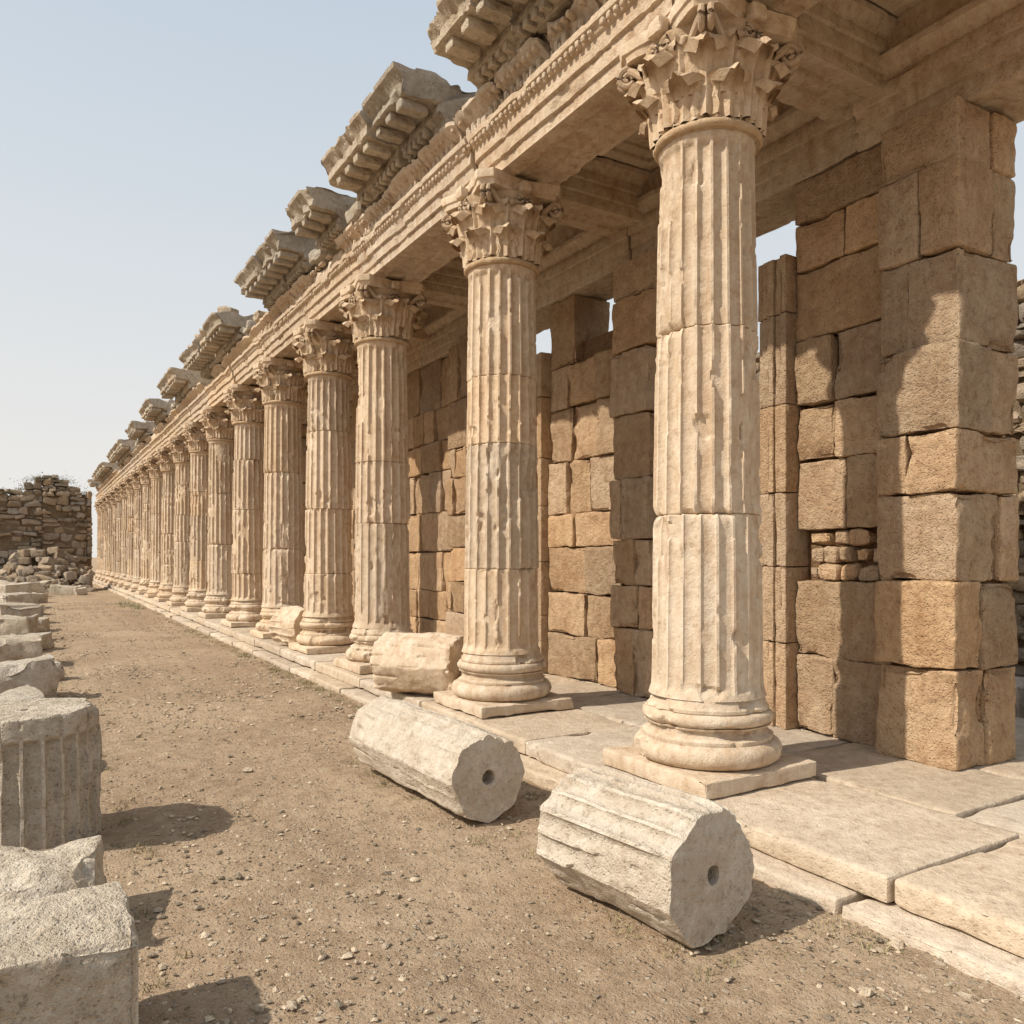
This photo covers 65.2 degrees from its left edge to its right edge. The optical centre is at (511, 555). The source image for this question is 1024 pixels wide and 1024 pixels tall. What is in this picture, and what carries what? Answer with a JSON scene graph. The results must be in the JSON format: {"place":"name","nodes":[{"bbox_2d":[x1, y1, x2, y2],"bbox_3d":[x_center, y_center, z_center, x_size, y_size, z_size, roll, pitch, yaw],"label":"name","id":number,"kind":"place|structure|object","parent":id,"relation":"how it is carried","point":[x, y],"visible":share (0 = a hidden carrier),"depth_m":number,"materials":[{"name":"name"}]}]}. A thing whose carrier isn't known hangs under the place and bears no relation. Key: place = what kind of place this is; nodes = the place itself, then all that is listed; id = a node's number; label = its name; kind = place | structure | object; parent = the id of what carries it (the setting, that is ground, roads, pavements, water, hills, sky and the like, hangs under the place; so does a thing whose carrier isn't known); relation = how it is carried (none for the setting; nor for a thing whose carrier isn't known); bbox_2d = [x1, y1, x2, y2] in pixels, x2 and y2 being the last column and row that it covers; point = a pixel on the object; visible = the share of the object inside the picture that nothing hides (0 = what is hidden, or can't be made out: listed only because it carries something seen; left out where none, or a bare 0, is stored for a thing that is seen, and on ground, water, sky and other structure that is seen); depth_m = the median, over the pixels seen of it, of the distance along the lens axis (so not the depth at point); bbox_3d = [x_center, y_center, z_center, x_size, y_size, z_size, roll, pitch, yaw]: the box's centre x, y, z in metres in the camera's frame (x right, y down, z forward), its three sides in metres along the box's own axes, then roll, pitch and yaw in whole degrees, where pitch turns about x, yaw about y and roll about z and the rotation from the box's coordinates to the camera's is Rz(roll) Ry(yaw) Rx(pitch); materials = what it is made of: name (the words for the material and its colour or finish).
{"place":"outdoors","nodes":[
{"label":"outdoors","id":0,"kind":"place"},
{"bbox_2d":[0,580,14,584],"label":"stone block","id":1,"kind":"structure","parent":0,"point":[4,582],"depth_m":35.13,"materials":[{"name":"beige stone"}]},
{"bbox_2d":[117,601,145,609],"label":"green weeds","id":2,"kind":"object","parent":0,"point":[132,605],"visible":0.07,"depth_m":26.09,"materials":[{"name":"plant"}]},
{"bbox_2d":[370,632,463,695],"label":"stone block","id":3,"kind":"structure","parent":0,"point":[419,663],"depth_m":8.30,"materials":[{"name":"stone"}]},
{"bbox_2d":[0,0,1023,557],"label":"sky","id":4,"kind":"structure","parent":0,"point":[149,149],"materials":[{"name":"blue"}]},
{"bbox_2d":[39,558,1023,1023],"bbox_3d":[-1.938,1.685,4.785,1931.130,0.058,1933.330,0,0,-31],"label":"ground","id":5,"kind":"structure","parent":0,"point":[493,888],"depth_m":3.86,"materials":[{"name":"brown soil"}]},
{"bbox_2d":[0,614,38,635],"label":"stone block","id":6,"kind":"object","parent":5,"relation":"on","point":[10,624],"depth_m":15.43,"materials":[{"name":"beige stone"}]},
{"bbox_2d":[0,592,38,603],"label":"stone block","id":7,"kind":"object","parent":5,"relation":"on","point":[22,597],"depth_m":25.25,"materials":[{"name":"beige stone"}]},
{"bbox_2d":[0,582,39,593],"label":"stone block","id":8,"kind":"object","parent":5,"relation":"on","point":[20,587],"depth_m":31.08,"materials":[{"name":"beige stone"}]},
{"bbox_2d":[0,634,42,661],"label":"stone block","id":9,"kind":"object","parent":5,"relation":"on","point":[14,647],"depth_m":11.98,"materials":[{"name":"beige stone"}]},
{"bbox_2d":[0,602,43,616],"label":"stone block","id":10,"kind":"object","parent":5,"relation":"on","point":[23,609],"depth_m":19.71,"materials":[{"name":"beige stone"}]},
{"bbox_2d":[0,685,43,702],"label":"stone block","id":11,"kind":"object","parent":5,"relation":"on","point":[23,692],"depth_m":7.76,"materials":[{"name":"beige stone"}]},
{"bbox_2d":[0,654,59,697],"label":"stone block","id":12,"kind":"object","parent":5,"relation":"on","point":[42,673],"depth_m":9.13,"materials":[{"name":"beige stone"}]},
{"bbox_2d":[10,632,54,649],"bbox_3d":[-8.618,1.559,14.185,0.665,0.355,0.994,0,0,-13],"label":"stone block","id":13,"kind":"object","parent":5,"relation":"on","point":[47,642],"depth_m":14.40,"materials":[{"name":"beige stone"}]},
{"bbox_2d":[0,660,64,680],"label":"stone block","id":14,"kind":"object","parent":5,"relation":"on","point":[59,665],"depth_m":10.85,"materials":[{"name":"beige stone"}]},
{"bbox_2d":[36,593,48,602],"bbox_3d":[-17.345,1.520,28.678,1.139,0.416,0.875,0,0,29],"label":"stone block","id":15,"kind":"object","parent":5,"relation":"on","point":[43,598],"depth_m":28.64,"materials":[{"name":"beige stone"}]},
{"bbox_2d":[39,585,45,592],"bbox_3d":[-19.693,1.453,32.873,0.855,0.651,0.642,0,0,21],"label":"stone block","id":16,"kind":"object","parent":5,"relation":"on","point":[42,589],"depth_m":32.88,"materials":[{"name":"beige stone"}]},
{"bbox_2d":[37,617,49,631],"bbox_3d":[-10.797,1.546,17.909,0.733,0.354,0.936,0,0,-20],"label":"stone block","id":17,"kind":"object","parent":5,"relation":"on","point":[43,624],"depth_m":17.82,"materials":[{"name":"beige stone"}]},
{"bbox_2d":[38,580,49,585],"bbox_3d":[-21.934,1.460,37.419,0.681,0.663,0.888,0,0,-5],"label":"stone block","id":18,"kind":"object","parent":5,"relation":"on","point":[44,582],"depth_m":37.14,"materials":[{"name":"beige stone"}]},
{"bbox_2d":[0,474,92,586],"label":"rubble wall","id":19,"kind":"structure","parent":5,"relation":"on","point":[50,513],"depth_m":39.71,"materials":[{"name":"brown stone"}]},
{"bbox_2d":[0,472,101,495],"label":"scrub","id":20,"kind":"object","parent":19,"relation":"on","point":[19,488],"visible":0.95,"depth_m":39.51,"materials":[{"name":"brown plant"}]},
{"bbox_2d":[0,546,97,592],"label":"rubble heap","id":21,"kind":"object","parent":5,"relation":"on","point":[56,563],"visible":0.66,"depth_m":38.27,"materials":[{"name":"beige stone"}]},
{"bbox_2d":[0,698,101,849],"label":"column drum","id":22,"kind":"object","parent":5,"relation":"on","point":[50,770],"depth_m":4.50,"materials":[{"name":"beige stone"}]},
{"bbox_2d":[0,835,106,905],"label":"stone block","id":23,"kind":"object","parent":5,"relation":"on","point":[26,874],"depth_m":3.54,"materials":[{"name":"beige stone"}]},
{"bbox_2d":[49,584,80,594],"bbox_3d":[-19.372,1.500,34.722,1.096,0.568,0.881,0,0,-11],"label":"stone block","id":24,"kind":"object","parent":5,"relation":"on","point":[56,589],"depth_m":34.37,"materials":[{"name":"beige stone"}]},
{"bbox_2d":[0,881,138,1023],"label":"stone block","id":25,"kind":"object","parent":5,"relation":"on","point":[70,956],"depth_m":2.54,"materials":[{"name":"beige stone"}]},
{"bbox_2d":[73,587,87,594],"bbox_3d":[-18.609,1.539,34.548,0.569,0.398,0.407,0,0,-41],"label":"stone block","id":26,"kind":"object","parent":5,"relation":"on","point":[81,591],"depth_m":34.42,"materials":[{"name":"beige stone"}]},
{"bbox_2d":[349,695,524,822],"bbox_3d":[-0.594,1.403,5.731,0.591,0.586,1.625,0,0,-34],"label":"column drum","id":27,"kind":"object","parent":5,"relation":"on","point":[467,770],"depth_m":5.19,"materials":[{"name":"stone"}]},
{"bbox_2d":[536,766,753,947],"bbox_3d":[0.615,1.383,3.795,0.617,0.613,0.868,0,0,-37],"label":"column drum","id":28,"kind":"object","parent":5,"relation":"on","point":[676,864],"depth_m":3.54,"materials":[{"name":"stone"}]},
{"bbox_2d":[539,279,1023,676],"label":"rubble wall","id":29,"kind":"structure","parent":5,"relation":"on","point":[1018,435],"depth_m":9.42,"materials":[{"name":"stone"}]},
{"bbox_2d":[1015,676,1023,717],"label":"stone block","id":30,"kind":"structure","parent":5,"relation":"on","point":[1019,707],"depth_m":7.65,"materials":[{"name":"stone"}]},
{"bbox_2d":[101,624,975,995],"bbox_3d":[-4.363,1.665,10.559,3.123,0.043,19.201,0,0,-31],"label":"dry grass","id":31,"kind":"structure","parent":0,"point":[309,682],"depth_m":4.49,"materials":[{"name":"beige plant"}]},
{"bbox_2d":[92,578,1023,997],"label":"stylobate pavement","id":32,"kind":"structure","parent":0,"point":[920,856],"depth_m":4.55,"materials":[{"name":"stone"}]},
{"bbox_2d":[94,501,100,578],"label":"fluted column","id":33,"kind":"structure","parent":32,"relation":"on","point":[98,512],"depth_m":52.22,"materials":[{"name":"stone"}]},
{"bbox_2d":[97,499,103,579],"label":"fluted column","id":34,"kind":"structure","parent":32,"relation":"on","point":[101,509],"depth_m":49.84,"materials":[{"name":"stone"}]},
{"bbox_2d":[100,496,107,580],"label":"fluted column","id":35,"kind":"structure","parent":32,"relation":"on","point":[105,508],"depth_m":47.49,"materials":[{"name":"stone"}]},
{"bbox_2d":[103,493,111,581],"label":"fluted column","id":36,"kind":"structure","parent":32,"relation":"on","point":[109,535],"depth_m":45.13,"materials":[{"name":"stone"}]},
{"bbox_2d":[107,489,116,583],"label":"fluted column","id":37,"kind":"structure","parent":32,"relation":"on","point":[113,501],"depth_m":42.75,"materials":[{"name":"stone"}]},
{"bbox_2d":[111,485,121,584],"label":"fluted column","id":38,"kind":"structure","parent":32,"relation":"on","point":[118,499],"depth_m":40.37,"materials":[{"name":"stone"}]},
{"bbox_2d":[116,481,127,586],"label":"fluted column","id":39,"kind":"structure","parent":32,"relation":"on","point":[124,536],"depth_m":38.00,"materials":[{"name":"stone"}]},
{"bbox_2d":[122,476,134,588],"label":"fluted column","id":40,"kind":"structure","parent":32,"relation":"on","point":[130,491],"depth_m":35.64,"materials":[{"name":"stone"}]},
{"bbox_2d":[129,470,142,591],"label":"fluted column","id":41,"kind":"structure","parent":32,"relation":"on","point":[138,489],"depth_m":33.27,"materials":[{"name":"stone"}]},
{"bbox_2d":[136,463,151,593],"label":"fluted column","id":42,"kind":"structure","parent":32,"relation":"on","point":[145,482],"depth_m":30.90,"materials":[{"name":"stone"}]},
{"bbox_2d":[144,455,162,597],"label":"fluted column","id":43,"kind":"structure","parent":32,"relation":"on","point":[155,472],"depth_m":28.54,"materials":[{"name":"stone"}]},
{"bbox_2d":[154,446,175,601],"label":"fluted column","id":44,"kind":"structure","parent":32,"relation":"on","point":[167,469],"depth_m":26.18,"materials":[{"name":"stone"}]},
{"bbox_2d":[166,435,190,605],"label":"fluted column","id":45,"kind":"structure","parent":32,"relation":"on","point":[179,453],"depth_m":23.78,"materials":[{"name":"stone"}]},
{"bbox_2d":[181,422,208,611],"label":"fluted column","id":46,"kind":"structure","parent":32,"relation":"on","point":[196,442],"depth_m":21.42,"materials":[{"name":"stone"}]},
{"bbox_2d":[198,406,234,618],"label":"fluted column","id":47,"kind":"structure","parent":32,"relation":"on","point":[219,429],"depth_m":19.23,"materials":[{"name":"stone"}]},
{"bbox_2d":[221,384,264,626],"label":"fluted column","id":48,"kind":"structure","parent":32,"relation":"on","point":[245,406],"depth_m":16.79,"materials":[{"name":"stone"}]},
{"bbox_2d":[250,357,307,638],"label":"fluted column","id":49,"kind":"structure","parent":32,"relation":"on","point":[282,389],"depth_m":14.54,"materials":[{"name":"stone"}]},
{"bbox_2d":[268,606,303,644],"bbox_3d":[-3.535,1.153,13.124,0.729,0.664,0.647,0,0,40],"label":"column drum","id":50,"kind":"object","parent":32,"relation":"on","point":[284,626],"depth_m":12.90,"materials":[{"name":"stone"}]},
{"bbox_2d":[301,425,307,583],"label":"ashlar wall","id":51,"kind":"structure","parent":32,"relation":"on","point":[304,446],"depth_m":19.38,"materials":[{"name":"stone"}]},
{"bbox_2d":[288,319,357,654],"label":"fluted column","id":52,"kind":"structure","parent":32,"relation":"on","point":[327,352],"depth_m":12.28,"materials":[{"name":"stone"}]},
{"bbox_2d":[350,392,358,617],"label":"ashlar wall","id":53,"kind":"structure","parent":32,"relation":"on","point":[354,403],"depth_m":15.75,"materials":[{"name":"stone"}]},
{"bbox_2d":[333,273,426,673],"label":"fluted column","id":54,"kind":"structure","parent":32,"relation":"on","point":[382,315],"depth_m":10.36,"materials":[{"name":"stone"}]},
{"bbox_2d":[407,339,467,635],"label":"ashlar wall","id":55,"kind":"structure","parent":32,"relation":"on","point":[437,390],"depth_m":12.93,"materials":[{"name":"stone"}]},
{"bbox_2d":[433,167,573,718],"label":"fluted column","id":56,"kind":"structure","parent":32,"relation":"on","point":[497,224],"depth_m":7.61,"materials":[{"name":"stone"}]},
{"bbox_2d":[535,250,658,697],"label":"ashlar wall","id":57,"kind":"structure","parent":32,"relation":"on","point":[597,516],"depth_m":9.25,"materials":[{"name":"stone"}]},
{"bbox_2d":[603,0,815,798],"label":"fluted column","id":58,"kind":"structure","parent":32,"relation":"on","point":[700,84],"depth_m":5.21,"materials":[{"name":"stone"}]},
{"bbox_2d":[95,0,820,500],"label":"entablature","id":59,"kind":"structure","parent":58,"relation":"on","point":[555,108],"depth_m":7.61,"materials":[{"name":"stone"}]},
{"bbox_2d":[87,0,573,488],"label":"cornice","id":60,"kind":"structure","parent":59,"relation":"on","point":[401,118],"depth_m":9.29,"materials":[{"name":"stone"}]},
{"bbox_2d":[758,95,1019,770],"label":"ashlar wall","id":61,"kind":"structure","parent":32,"relation":"on","point":[888,383],"depth_m":5.86,"materials":[{"name":"stone"}]},
{"bbox_2d":[301,0,1023,424],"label":"portico ceiling","id":62,"kind":"structure","parent":61,"relation":"on","point":[865,76],"depth_m":6.39,"materials":[{"name":"stone"}]}
]}

